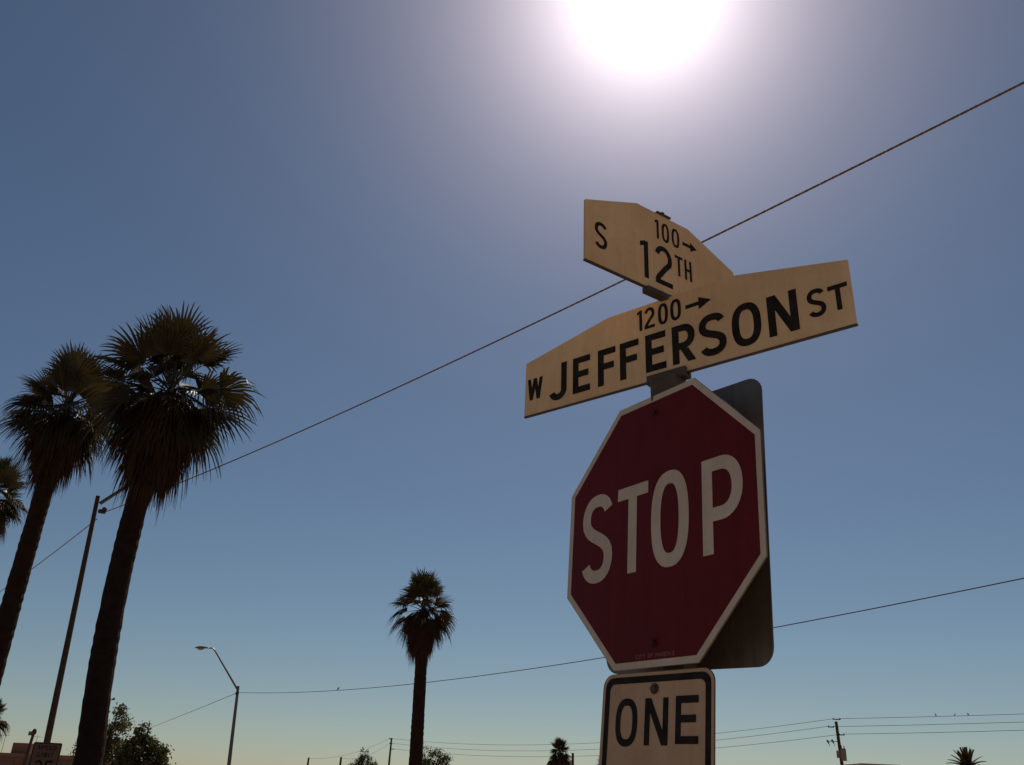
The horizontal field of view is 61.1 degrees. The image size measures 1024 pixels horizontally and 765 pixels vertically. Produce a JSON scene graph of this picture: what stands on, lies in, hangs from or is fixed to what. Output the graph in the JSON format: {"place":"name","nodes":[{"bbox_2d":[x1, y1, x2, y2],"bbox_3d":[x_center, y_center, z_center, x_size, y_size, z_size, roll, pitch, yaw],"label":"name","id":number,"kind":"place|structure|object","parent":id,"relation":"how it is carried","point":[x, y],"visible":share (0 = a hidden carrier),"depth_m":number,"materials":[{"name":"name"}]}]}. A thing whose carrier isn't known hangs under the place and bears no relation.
{"place":"outdoors","nodes":[
{"label":"outdoors","id":0,"kind":"place"},
{"bbox_2d":[28,742,61,764],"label":"speed limit sign","id":1,"kind":"object","parent":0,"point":[44,753],"visible":1,"depth_m":20.06,"materials":[{"name":"metal"}]},
{"bbox_2d":[0,0,1023,764],"label":"sky","id":2,"kind":"structure","parent":0,"point":[369,197],"materials":[{"name":"blue"}]},
{"bbox_2d":[845,763,890,764],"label":"building","id":3,"kind":"structure","parent":0,"point":[867,764],"depth_m":138.15,"materials":[{"name":"beige paint"}]},
{"label":"ground","id":4,"kind":"structure","parent":0,"visible":0},
{"bbox_2d":[0,699,9,741],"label":"fan palm","id":5,"kind":"object","parent":4,"relation":"on","point":[3,725],"visible":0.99,"depth_m":69.79,"materials":[{"name":"green plant"}]},
{"bbox_2d":[0,454,27,546],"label":"fan palm","id":6,"kind":"object","parent":4,"relation":"on","point":[9,480],"visible":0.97,"depth_m":35.08,"materials":[{"name":"green plant"}]},
{"bbox_2d":[22,729,36,764],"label":"knob topped pole","id":7,"kind":"object","parent":4,"relation":"on","point":[33,732],"visible":1,"depth_m":36.58,"materials":[{"name":"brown metal"}]},
{"bbox_2d":[0,735,108,764],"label":"building","id":8,"kind":"structure","parent":4,"relation":"on","point":[16,756],"depth_m":63.61,"materials":[{"name":"red paint"}]},
{"bbox_2d":[0,761,13,764],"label":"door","id":9,"kind":"structure","parent":8,"relation":"in","point":[1,763],"depth_m":63.44,"materials":[{"name":"brown"}]},
{"bbox_2d":[58,762,72,764],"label":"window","id":10,"kind":"structure","parent":8,"relation":"in","point":[59,763],"depth_m":63.53,"materials":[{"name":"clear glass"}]},
{"bbox_2d":[0,340,112,685],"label":"fan palm","id":11,"kind":"object","parent":4,"relation":"on","point":[55,447],"visible":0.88,"depth_m":26.87,"materials":[{"name":"green plant"}]},
{"bbox_2d":[43,488,122,742],"bbox_3d":[-12.830,7.875,26.977,2.382,10.930,0.366,3,-25,0],"label":"lamp pole","id":12,"kind":"object","parent":4,"relation":"on","point":[55,699],"visible":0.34,"depth_m":27.05,"materials":[{"name":"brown wood"}]},
{"bbox_2d":[0,519,96,591],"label":"overhead cable","id":13,"kind":"object","parent":12,"relation":"attached to","point":[58,549],"visible":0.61,"depth_m":31.67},
{"bbox_2d":[105,81,1023,511],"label":"overhead cable","id":14,"kind":"object","parent":12,"relation":"attached to","point":[623,279],"visible":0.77,"depth_m":12.72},
{"bbox_2d":[67,702,134,764],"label":"leafy tree","id":15,"kind":"object","parent":4,"relation":"on","point":[117,726],"visible":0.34,"depth_m":55.14,"materials":[{"name":"green plant"}]},
{"bbox_2d":[106,720,175,764],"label":"leafy tree","id":16,"kind":"object","parent":4,"relation":"on","point":[144,748],"visible":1,"depth_m":49.98,"materials":[{"name":"green plant"}]},
{"bbox_2d":[72,302,263,764],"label":"fan palm","id":17,"kind":"object","parent":4,"relation":"on","point":[157,439],"visible":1,"depth_m":20.71,"materials":[{"name":"green plant"}]},
{"bbox_2d":[195,646,239,764],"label":"street lamp","id":18,"kind":"object","parent":4,"relation":"on","point":[234,718],"visible":1,"depth_m":57.85,"materials":[{"name":"metal"}]},
{"bbox_2d":[122,694,233,737],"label":"overhead cable","id":19,"kind":"object","parent":18,"relation":"attached to","point":[186,713],"visible":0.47,"depth_m":73.82,"materials":[{"name":"brown plastic"}]},
{"bbox_2d":[239,578,1023,692],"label":"overhead cable","id":20,"kind":"object","parent":18,"relation":"attached to","point":[773,627],"visible":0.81,"depth_m":24.60,"materials":[{"name":"brown plastic"}]},
{"bbox_2d":[348,747,377,764],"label":"leafy tree","id":21,"kind":"object","parent":4,"relation":"on","point":[360,760],"visible":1,"depth_m":109.49,"materials":[{"name":"green plant"}]},
{"bbox_2d":[388,738,393,764],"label":"utility pole","id":22,"kind":"object","parent":4,"relation":"on","point":[390,743],"visible":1,"depth_m":183.66,"materials":[{"name":"brown wood"}]},
{"bbox_2d":[386,567,456,764],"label":"fan palm","id":23,"kind":"object","parent":4,"relation":"on","point":[421,629],"visible":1,"depth_m":40.32,"materials":[{"name":"green plant"}]},
{"bbox_2d":[422,745,453,764],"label":"leafy tree","id":24,"kind":"object","parent":4,"relation":"on","point":[440,760],"visible":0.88,"depth_m":68.62,"materials":[{"name":"green plant"}]},
{"bbox_2d":[547,737,573,764],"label":"leafy tree","id":25,"kind":"object","parent":4,"relation":"on","point":[560,757],"visible":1,"depth_m":87.16,"materials":[{"name":"green plant"}]},
{"bbox_2d":[826,718,846,764],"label":"utility pole","id":26,"kind":"object","parent":4,"relation":"on","point":[841,754],"visible":1,"depth_m":115.92,"materials":[{"name":"brown wood"}]},
{"bbox_2d":[394,726,827,750],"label":"overhead cable","id":27,"kind":"object","parent":26,"relation":"attached to","point":[594,749],"visible":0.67,"depth_m":127.77,"materials":[{"name":"brown plastic"}]},
{"bbox_2d":[400,719,828,744],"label":"overhead cable","id":28,"kind":"object","parent":26,"relation":"attached to","point":[585,743],"visible":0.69,"depth_m":129.04,"materials":[{"name":"brown plastic"}]},
{"bbox_2d":[397,735,832,756],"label":"overhead cable","id":29,"kind":"object","parent":26,"relation":"attached to","point":[598,755],"visible":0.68,"depth_m":144.45,"materials":[{"name":"brown plastic"}]},
{"bbox_2d":[834,722,1014,726],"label":"overhead cable","id":30,"kind":"object","parent":26,"relation":"attached to","point":[928,724],"visible":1,"depth_m":106.83,"materials":[{"name":"brown plastic"}]},
{"bbox_2d":[840,714,1013,718],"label":"overhead cable","id":31,"kind":"object","parent":26,"relation":"attached to","point":[928,716],"visible":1,"depth_m":108.55,"materials":[{"name":"brown plastic"}]},
{"bbox_2d":[872,730,1020,733],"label":"overhead cable","id":32,"kind":"object","parent":26,"relation":"attached to","point":[944,732],"visible":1,"depth_m":106.06,"materials":[{"name":"brown plastic"}]},
{"bbox_2d":[946,747,986,764],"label":"date palm","id":33,"kind":"object","parent":4,"relation":"on","point":[965,756],"visible":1,"depth_m":83.03,"materials":[{"name":"green plant"}]},
{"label":"sidewalk","id":34,"kind":"structure","parent":0,"visible":0},
{"bbox_2d":[646,366,696,670],"bbox_3d":[0.414,1.153,2.026,0.160,2.613,0.160,-17,-32,36],"label":"sign post","id":35,"kind":"object","parent":34,"relation":"on","point":[658,383],"visible":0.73,"depth_m":2.53,"materials":[{"name":"metal"}]},
{"bbox_2d":[599,667,715,764],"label":"regulatory sign","id":36,"kind":"object","parent":35,"relation":"attached to","point":[666,717],"visible":1,"depth_m":2.14,"materials":[{"name":"metal"}]},
{"bbox_2d":[567,378,767,670],"bbox_3d":[0.386,0.379,2.365,0.015,0.762,0.762,20,-29,-28],"label":"stop sign","id":37,"kind":"object","parent":35,"relation":"attached to","point":[668,551],"visible":1,"depth_m":2.31,"materials":[{"name":"metal"}]},
{"bbox_2d":[607,379,773,673],"bbox_3d":[0.469,0.401,2.405,0.012,0.762,0.560,22,-30,-33],"label":"back turned sign","id":38,"kind":"object","parent":35,"relation":"attached to","point":[744,638],"visible":0.27,"depth_m":2.16,"materials":[{"name":"metal"}]},
{"bbox_2d":[524,260,857,418],"bbox_3d":[0.475,-0.138,2.633,1.105,0.272,0.011,-17,-32,36],"label":"street name sign","id":39,"kind":"object","parent":35,"relation":"attached to","point":[726,320],"visible":1,"depth_m":2.57,"materials":[{"name":"metal"}]},
{"bbox_2d":[583,199,733,301],"bbox_3d":[0.482,-0.402,2.759,0.654,0.330,0.026,19,-30,-31],"label":"street name sign","id":40,"kind":"object","parent":39,"relation":"attached to","point":[659,256],"visible":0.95,"depth_m":2.71,"materials":[{"name":"metal"}]}
]}

